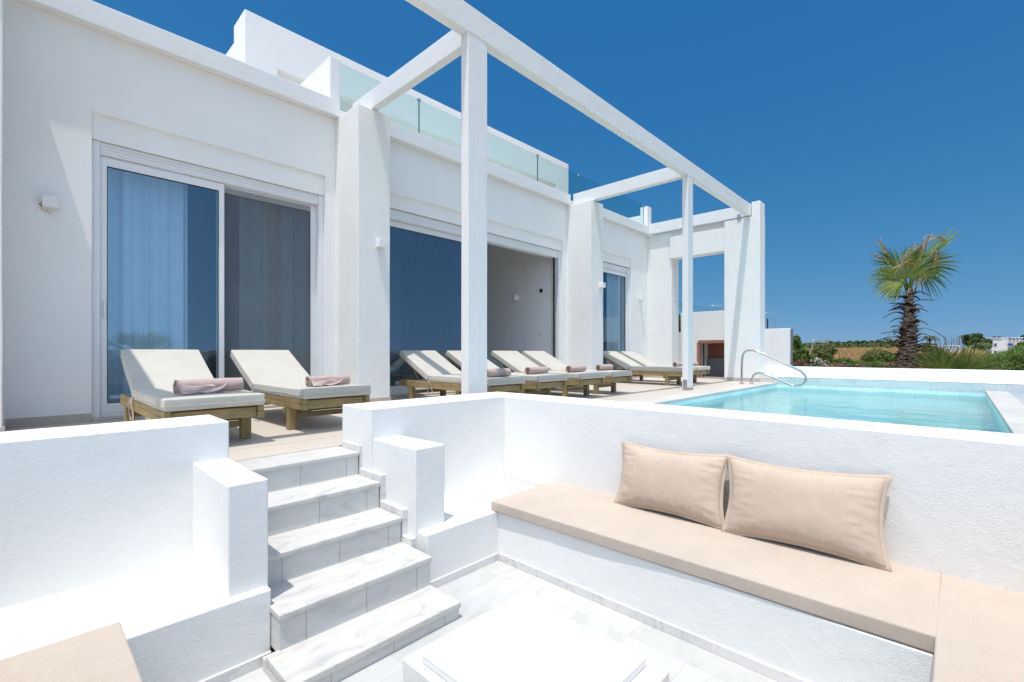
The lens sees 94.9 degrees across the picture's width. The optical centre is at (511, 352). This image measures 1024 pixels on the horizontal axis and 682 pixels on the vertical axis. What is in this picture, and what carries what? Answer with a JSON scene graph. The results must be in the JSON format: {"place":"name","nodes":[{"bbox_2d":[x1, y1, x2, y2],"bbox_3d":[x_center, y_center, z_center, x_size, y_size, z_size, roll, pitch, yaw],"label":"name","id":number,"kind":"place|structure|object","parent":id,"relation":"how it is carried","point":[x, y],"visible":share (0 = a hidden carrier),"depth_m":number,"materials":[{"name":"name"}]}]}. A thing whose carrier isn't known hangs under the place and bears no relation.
{"place":"outdoors","nodes":[
{"label":"outdoors","id":0,"kind":"place"},
{"bbox_2d":[6,376,757,461],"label":"terrace floor","id":1,"kind":"structure","parent":0,"point":[271,435],"depth_m":4.49,"materials":[{"name":"tile"}]},
{"bbox_2d":[120,349,265,438],"bbox_3d":[-2.767,0.325,3.949,1.946,0.710,0.667,0,0,44],"label":"sun lounger","id":2,"kind":"object","parent":1,"relation":"on","point":[152,375],"visible":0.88,"depth_m":3.72,"materials":[{"name":"white fabric"}]},
{"bbox_2d":[173,377,243,393],"bbox_3d":[-2.247,0.247,3.503,0.164,0.106,0.452,0,0,39],"label":"rolled towel","id":3,"kind":"object","parent":2,"relation":"on","point":[191,386],"visible":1,"depth_m":3.45,"materials":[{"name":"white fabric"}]},
{"bbox_2d":[230,350,370,429],"bbox_3d":[-2.225,0.325,4.768,1.946,0.710,0.667,0,0,43],"label":"sun lounger","id":4,"kind":"object","parent":1,"relation":"on","point":[277,377],"visible":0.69,"depth_m":4.39,"materials":[{"name":"white fabric"}]},
{"bbox_2d":[304,375,349,385],"bbox_3d":[-1.662,0.255,4.271,0.152,0.093,0.399,0,0,41],"label":"rolled towel","id":5,"kind":"object","parent":4,"relation":"on","point":[325,380],"visible":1,"depth_m":4.23,"materials":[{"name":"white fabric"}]},
{"bbox_2d":[0,0,764,431],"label":"villa","id":6,"kind":"object","parent":1,"relation":"on","point":[266,112],"visible":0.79,"depth_m":6.12,"materials":[{"name":"paint"}]},
{"bbox_2d":[42,194,58,209],"bbox_3d":[-4.278,-1.387,4.352,0.109,0.106,0.110,0,0,44],"label":"wall lamp","id":7,"kind":"object","parent":6,"relation":"attached to","point":[50,202],"visible":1,"depth_m":4.32,"materials":[{"name":"white"}]},
{"bbox_2d":[108,168,186,402],"bbox_3d":[-4.097,-0.790,5.153,0.092,2.860,0.910,0,0,44],"label":"curtain","id":8,"kind":"object","parent":6,"relation":"hanging from","point":[147,262],"visible":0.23,"depth_m":5.17,"materials":[{"name":"fabric"}]},
{"bbox_2d":[91,140,322,417],"bbox_3d":[-3.401,-0.726,5.534,0.170,2.757,2.338,0,0,44],"label":"sliding door","id":9,"kind":"structure","parent":6,"relation":"in","point":[105,156],"depth_m":5.60,"materials":[{"name":"white metal"}]},
{"bbox_2d":[239,197,308,389],"bbox_3d":[-3.095,-0.790,6.264,0.079,2.860,1.000,0,0,44],"label":"curtain","id":10,"kind":"object","parent":6,"relation":"hanging from","point":[304,339],"visible":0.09,"depth_m":6.18,"materials":[{"name":"grey fabric"}]},
{"bbox_2d":[376,239,386,248],"bbox_3d":[-1.717,-1.417,6.141,0.109,0.106,0.110,0,0,44],"label":"wall lamp","id":11,"kind":"object","parent":6,"relation":"attached to","point":[381,243],"visible":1,"depth_m":6.11,"materials":[{"name":"white"}]},
{"bbox_2d":[390,209,560,394],"bbox_3d":[-0.574,-0.759,8.509,0.160,2.822,4.526,0,0,44],"label":"sliding door","id":12,"kind":"structure","parent":6,"relation":"in","point":[400,220],"depth_m":7.75,"materials":[{"name":"white metal"}]},
{"bbox_2d":[417,98,643,223],"bbox_3d":[0.576,-3.680,9.738,0.030,0.800,8.884,0,0,44],"label":"glass balustrade","id":13,"kind":"object","parent":6,"relation":"on","point":[419,101],"visible":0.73,"depth_m":7.57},
{"bbox_2d":[599,282,605,287],"bbox_3d":[1.903,-1.417,9.927,0.109,0.106,0.110,0,0,44],"label":"wall lamp","id":14,"kind":"object","parent":6,"relation":"attached to","point":[602,284],"visible":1,"depth_m":9.89,"materials":[{"name":"white"}]},
{"bbox_2d":[606,273,619,369],"bbox_3d":[2.561,-0.790,11.883,0.080,2.860,0.700,0,0,44],"label":"curtain","id":15,"kind":"object","parent":6,"relation":"hanging from","point":[612,312],"visible":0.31,"depth_m":11.83,"materials":[{"name":"grey fabric"}]},
{"bbox_2d":[603,262,628,350],"bbox_3d":[2.529,-0.764,11.765,0.160,2.832,1.321,0,0,44],"label":"sliding door","id":16,"kind":"structure","parent":6,"relation":"in","point":[608,268],"depth_m":12.15,"materials":[{"name":"white metal"}]},
{"bbox_2d":[399,350,524,398],"bbox_3d":[-0.744,0.325,6.356,1.946,0.710,0.667,0,0,45],"label":"sun lounger","id":17,"kind":"object","parent":1,"relation":"on","point":[437,371],"visible":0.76,"depth_m":6.47,"materials":[{"name":"white fabric"}]},
{"bbox_2d":[487,368,510,376],"bbox_3d":[-0.184,0.250,5.783,0.114,0.101,0.408,-26,-17,39],"label":"rolled towel","id":18,"kind":"object","parent":17,"relation":"on","point":[499,372],"visible":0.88,"depth_m":5.74,"materials":[{"name":"white fabric"}]},
{"bbox_2d":[446,351,567,395],"bbox_3d":[-0.146,0.325,6.981,1.946,0.710,0.667,0,0,43],"label":"sun lounger","id":19,"kind":"object","parent":1,"relation":"on","point":[542,383],"visible":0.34,"depth_m":6.44,"materials":[{"name":"white fabric"}]},
{"bbox_2d":[524,366,548,373],"bbox_3d":[0.349,0.251,6.601,0.111,0.100,0.428,-26,-17,39],"label":"rolled towel","id":20,"kind":"object","parent":19,"relation":"on","point":[535,370],"visible":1,"depth_m":6.53,"materials":[{"name":"fabric"}]},
{"bbox_2d":[491,351,605,396],"bbox_3d":[0.526,0.325,7.676,1.946,0.710,0.667,0,0,44],"label":"sun lounger","id":21,"kind":"object","parent":1,"relation":"on","point":[515,361],"visible":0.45,"depth_m":7.39,"materials":[{"name":"white fabric"}]},
{"bbox_2d":[565,365,585,371],"bbox_3d":[0.984,0.251,7.225,0.114,0.099,0.428,-26,-17,39],"label":"rolled towel","id":22,"kind":"object","parent":21,"relation":"on","point":[577,368],"visible":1,"depth_m":7.16,"materials":[{"name":"white fabric"}]},
{"bbox_2d":[353,0,751,394],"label":"pergola","id":23,"kind":"object","parent":1,"relation":"on","point":[473,37],"visible":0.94,"depth_m":5.13,"materials":[{"name":"paint"}]},
{"bbox_2d":[522,351,631,393],"bbox_3d":[1.091,0.325,8.309,1.946,0.710,0.667,0,0,43],"label":"sun lounger","id":24,"kind":"object","parent":1,"relation":"on","point":[549,361],"visible":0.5,"depth_m":8.08,"materials":[{"name":"white fabric"}]},
{"bbox_2d":[595,364,612,369],"bbox_3d":[1.560,0.251,7.947,0.111,0.099,0.428,-26,-17,39],"label":"rolled towel","id":25,"kind":"object","parent":24,"relation":"on","point":[604,367],"visible":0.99,"depth_m":7.87,"materials":[{"name":"white fabric"}]},
{"bbox_2d":[603,351,694,385],"bbox_3d":[2.920,0.325,10.292,1.946,0.710,0.667,0,0,44],"label":"sun lounger","id":26,"kind":"object","parent":1,"relation":"on","point":[623,362],"visible":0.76,"depth_m":10.06,"materials":[{"name":"white fabric"}]},
{"bbox_2d":[672,362,681,366],"bbox_3d":[3.555,0.252,10.011,0.428,0.095,0.108,0,-20,-46],"label":"rolled towel","id":27,"kind":"object","parent":26,"relation":"on","point":[674,364],"visible":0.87,"depth_m":9.89,"materials":[{"name":"fabric"}]},
{"bbox_2d":[620,351,710,381],"bbox_3d":[3.499,0.325,10.907,1.946,0.710,0.667,0,0,43],"label":"sun lounger","id":28,"kind":"object","parent":1,"relation":"on","point":[642,360],"visible":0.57,"depth_m":11.03,"materials":[{"name":"white fabric"}]},
{"bbox_2d":[679,332,680,361],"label":"garden wall","id":29,"kind":"structure","parent":1,"relation":"on","point":[679,346],"depth_m":13.91,"materials":[{"name":"white paint"}]},
{"bbox_2d":[681,311,765,376],"bbox_3d":[5.888,-0.171,12.960,2.154,1.906,0.913,0,0,44],"label":"barbecue","id":30,"kind":"object","parent":1,"relation":"on","point":[708,338],"visible":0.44,"depth_m":13.03,"materials":[{"name":"white paint"}]},
{"bbox_2d":[631,382,1023,433],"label":"swimming pool","id":31,"kind":"structure","parent":1,"relation":"in","point":[1008,408],"depth_m":7.36,"materials":[{"name":"white paint"}]},
{"bbox_2d":[739,349,806,386],"bbox_3d":[5.403,0.319,9.770,1.277,0.769,0.096,0,0,44],"label":"pool handrail","id":32,"kind":"object","parent":31,"relation":"on","point":[773,377],"visible":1,"depth_m":9.77,"materials":[{"name":"silver metal"}]},
{"bbox_2d":[681,387,1005,431],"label":"pool water","id":33,"kind":"structure","parent":31,"relation":"in","point":[958,412],"depth_m":6.74,"materials":[{"name":"blue liquid"}]},
{"bbox_2d":[765,366,1023,399],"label":"pool end wall","id":34,"kind":"structure","parent":1,"relation":"on","point":[973,381],"depth_m":9.12,"materials":[{"name":"paint"}]},
{"bbox_2d":[229,560,778,681],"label":"patio floor","id":35,"kind":"structure","parent":0,"point":[482,590],"depth_m":2.39,"materials":[{"name":"white tile"}]},
{"bbox_2d":[0,415,267,608],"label":"patio wall","id":36,"kind":"structure","parent":35,"relation":"on","point":[83,505],"depth_m":2.19,"materials":[{"name":"white paint"}]},
{"bbox_2d":[0,558,271,681],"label":"masonry bench","id":37,"kind":"object","parent":35,"relation":"on","point":[186,620],"visible":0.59,"depth_m":1.99,"materials":[{"name":"white paint"}]},
{"bbox_2d":[0,622,141,681],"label":"seat cushion","id":38,"kind":"object","parent":37,"relation":"on","point":[102,654],"visible":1,"depth_m":1.51,"materials":[{"name":"beige fabric"}]},
{"bbox_2d":[236,441,460,681],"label":"staircase","id":39,"kind":"structure","parent":35,"relation":"on","point":[353,590],"depth_m":2.49,"materials":[{"name":"stone"}]},
{"bbox_2d":[403,597,668,681],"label":"coffee table","id":40,"kind":"object","parent":35,"relation":"on","point":[518,639],"visible":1,"depth_m":1.60,"materials":[{"name":"white paint"}]},
{"bbox_2d":[418,478,934,681],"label":"masonry bench","id":41,"kind":"object","parent":35,"relation":"on","point":[776,641],"visible":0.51,"depth_m":2.36,"materials":[{"name":"white paint"}]},
{"bbox_2d":[491,481,940,652],"bbox_3d":[0.919,1.045,2.692,2.270,0.074,0.707,0,0,44],"label":"seat cushion","id":42,"kind":"object","parent":41,"relation":"on","point":[899,603],"visible":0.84,"depth_m":2.26,"materials":[{"name":"beige fabric"}]},
{"bbox_2d":[614,441,731,529],"bbox_3d":[0.982,0.810,2.947,0.730,0.429,0.183,0,0,44],"label":"throw pillow","id":43,"kind":"object","parent":42,"relation":"on","point":[690,486],"visible":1,"depth_m":2.86,"materials":[{"name":"fabric"}]},
{"bbox_2d":[721,454,891,571],"bbox_3d":[1.499,0.805,2.450,0.762,0.434,0.197,0,0,44],"label":"throw pillow","id":44,"kind":"object","parent":42,"relation":"on","point":[840,514],"visible":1,"depth_m":2.37,"materials":[{"name":"fabric"}]},
{"bbox_2d":[932,574,1023,681],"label":"seat cushion","id":45,"kind":"object","parent":41,"relation":"on","point":[980,633],"visible":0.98,"depth_m":1.69,"materials":[{"name":"beige fabric"}]},
{"bbox_2d":[342,391,1023,593],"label":"patio wall","id":46,"kind":"structure","parent":35,"relation":"on","point":[954,504],"depth_m":2.85,"materials":[{"name":"white paint"}]},
{"bbox_2d":[92,0,1023,348],"label":"sky","id":47,"kind":"structure","parent":0,"point":[854,124],"materials":[{"name":"blue"}]},
{"bbox_3d":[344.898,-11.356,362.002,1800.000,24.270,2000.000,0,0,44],"label":"field ground","id":48,"kind":"structure","parent":0,"visible":0},
{"bbox_2d":[679,315,680,331],"bbox_3d":[12.129,-0.947,34.009,1.176,3.631,1.436,0,0,-30],"label":"tree","id":49,"kind":"object","parent":48,"relation":"on","point":[679,323],"visible":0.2,"depth_m":33.56,"materials":[{"name":"green plant"}]},
{"bbox_2d":[811,339,829,352],"bbox_3d":[26.248,-0.429,39.981,1.560,1.376,0.160,0,0,0],"label":"metal frame","id":50,"kind":"object","parent":48,"relation":"on","point":[827,340],"visible":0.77,"depth_m":39.95,"materials":[{"name":"metal"}]},
{"bbox_2d":[810,343,838,357],"bbox_3d":[17.402,0.108,26.143,1.258,1.252,2.564,0,0,44],"label":"shrub","id":51,"kind":"object","parent":48,"relation":"on","point":[823,350],"visible":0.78,"depth_m":25.66,"materials":[{"name":"green plant"}]},
{"bbox_2d":[860,348,894,362],"bbox_3d":[13.611,0.286,17.477,1.128,0.902,1.650,0,0,44],"label":"shrub","id":52,"kind":"object","parent":48,"relation":"on","point":[872,354],"visible":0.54,"depth_m":17.26,"materials":[{"name":"green plant"}]},
{"bbox_2d":[793,343,1003,351],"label":"scrub","id":53,"kind":"object","parent":48,"relation":"on","point":[845,345],"visible":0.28,"depth_m":154.65,"materials":[{"name":"green plant"}]},
{"bbox_2d":[806,347,1001,369],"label":"dry grass","id":54,"kind":"structure","parent":48,"relation":"on","point":[854,353],"depth_m":48.25,"materials":[{"name":"beige plant"}]},
{"bbox_2d":[920,336,939,342],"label":"distant palm","id":55,"kind":"object","parent":48,"relation":"on","point":[930,339],"visible":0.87,"depth_m":119.70,"materials":[{"name":"green plant"}]},
{"bbox_2d":[918,345,953,362],"bbox_3d":[17.850,0.212,20.010,1.560,1.051,1.873,0,0,44],"label":"shrub","id":56,"kind":"object","parent":48,"relation":"on","point":[931,352],"visible":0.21,"depth_m":19.71,"materials":[{"name":"green plant"}]},
{"bbox_2d":[932,345,959,352],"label":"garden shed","id":57,"kind":"structure","parent":48,"relation":"on","point":[948,348],"depth_m":110.00,"materials":[{"name":"grey"}]},
{"bbox_2d":[956,349,986,353],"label":"boundary wall","id":58,"kind":"structure","parent":48,"relation":"on","point":[972,351],"depth_m":125.00,"materials":[{"name":"beige stone"}]},
{"bbox_2d":[960,332,988,349],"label":"tree","id":59,"kind":"object","parent":48,"relation":"on","point":[969,338],"visible":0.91,"depth_m":144.06,"materials":[{"name":"green plant"}]},
{"bbox_2d":[968,342,992,349],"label":"tree","id":60,"kind":"object","parent":48,"relation":"on","point":[988,346],"visible":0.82,"depth_m":134.16,"materials":[{"name":"green plant"}]},
{"bbox_2d":[976,359,1001,369],"bbox_3d":[15.431,0.414,15.148,1.084,0.546,0.872,0,0,44],"label":"shrub","id":61,"kind":"object","parent":48,"relation":"on","point":[990,366],"visible":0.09,"depth_m":15.16,"materials":[{"name":"green plant"}]},
{"bbox_2d":[965,337,1023,353],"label":"white house","id":62,"kind":"structure","parent":48,"relation":"on","point":[1004,343],"depth_m":150.50,"materials":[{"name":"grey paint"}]},
{"bbox_2d":[1008,341,1023,349],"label":"shrub","id":63,"kind":"object","parent":48,"relation":"on","point":[1018,344],"visible":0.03,"depth_m":22.22,"materials":[{"name":"green plant"}]},
{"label":"garden soil","id":64,"kind":"structure","parent":0,"visible":0},
{"bbox_2d":[765,328,792,365],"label":"garden wall","id":65,"kind":"structure","parent":64,"relation":"on","point":[779,344],"depth_m":11.82,"materials":[{"name":"white paint"}]},
{"bbox_2d":[793,359,807,366],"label":"flower clump","id":66,"kind":"object","parent":64,"relation":"on","point":[805,364],"visible":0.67,"depth_m":12.72,"materials":[{"name":"pink plant"}]},
{"bbox_2d":[793,357,808,366],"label":"shrub","id":67,"kind":"object","parent":64,"relation":"on","point":[796,363],"visible":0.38,"depth_m":13.48,"materials":[{"name":"green plant"}]},
{"bbox_2d":[793,334,810,363],"bbox_3d":[8.523,0.092,14.031,0.658,1.279,1.087,0,0,44],"label":"shrub","id":68,"kind":"object","parent":64,"relation":"on","point":[800,350],"visible":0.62,"depth_m":13.91,"materials":[{"name":"green plant"}]},
{"bbox_2d":[807,353,815,366],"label":"shrub","id":69,"kind":"object","parent":64,"relation":"on","point":[811,357],"visible":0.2,"depth_m":14.08,"materials":[{"name":"green plant"}]},
{"bbox_2d":[809,358,827,366],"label":"flower clump","id":70,"kind":"object","parent":64,"relation":"on","point":[814,364],"visible":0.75,"depth_m":12.95,"materials":[{"name":"white plant"}]},
{"bbox_2d":[815,357,835,366],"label":"shrub","id":71,"kind":"object","parent":64,"relation":"on","point":[830,360],"visible":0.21,"depth_m":15.21,"materials":[{"name":"green plant"}]},
{"bbox_2d":[827,362,842,366],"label":"shrub","id":72,"kind":"object","parent":64,"relation":"on","point":[834,364],"visible":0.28,"depth_m":13.32,"materials":[{"name":"green plant"}]},
{"bbox_2d":[833,357,856,366],"bbox_3d":[10.630,0.422,15.007,0.729,0.530,0.775,0,0,44],"label":"shrub","id":73,"kind":"object","parent":64,"relation":"on","point":[845,361],"visible":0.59,"depth_m":14.85,"materials":[{"name":"green plant"}]},
{"bbox_2d":[830,363,864,366],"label":"flower clump","id":74,"kind":"object","parent":64,"relation":"on","point":[844,365],"visible":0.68,"depth_m":12.79,"materials":[{"name":"pink plant"}]},
{"bbox_2d":[848,359,882,367],"bbox_3d":[10.069,0.408,13.424,0.875,0.460,0.575,0,0,44],"label":"shrub","id":75,"kind":"object","parent":64,"relation":"on","point":[867,364],"visible":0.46,"depth_m":13.38,"materials":[{"name":"green plant"}]},
{"bbox_2d":[868,362,894,367],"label":"shrub","id":76,"kind":"object","parent":64,"relation":"on","point":[881,365],"visible":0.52,"depth_m":12.99,"materials":[{"name":"green plant"}]},
{"bbox_2d":[877,354,897,367],"bbox_3d":[11.725,0.366,14.520,0.845,0.736,0.910,0,0,44],"label":"shrub","id":77,"kind":"object","parent":64,"relation":"on","point":[892,358],"visible":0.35,"depth_m":14.34,"materials":[{"name":"green plant"}]},
{"bbox_2d":[867,224,962,368],"bbox_3d":[9.024,-1.125,10.546,1.803,3.449,1.089,0,0,22],"label":"fan palm","id":78,"kind":"object","parent":64,"relation":"on","point":[912,261],"visible":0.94,"depth_m":10.51,"materials":[{"name":"green plant"}]},
{"bbox_2d":[910,340,974,368],"bbox_3d":[8.997,0.133,9.828,1.118,0.895,0.495,0,0,44],"label":"young fan palm","id":79,"kind":"object","parent":64,"relation":"on","point":[944,360],"visible":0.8,"depth_m":9.81,"materials":[{"name":"green plant"}]},
{"bbox_2d":[954,338,1012,369],"bbox_3d":[9.594,0.141,9.611,0.886,0.878,0.497,0,0,44],"label":"young fan palm","id":80,"kind":"object","parent":64,"relation":"on","point":[977,363],"visible":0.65,"depth_m":9.56,"materials":[{"name":"green plant"}]},
{"bbox_2d":[982,344,1023,369],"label":"shrub","id":81,"kind":"object","parent":64,"relation":"on","point":[1014,356],"visible":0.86,"depth_m":12.97,"materials":[{"name":"green plant"}]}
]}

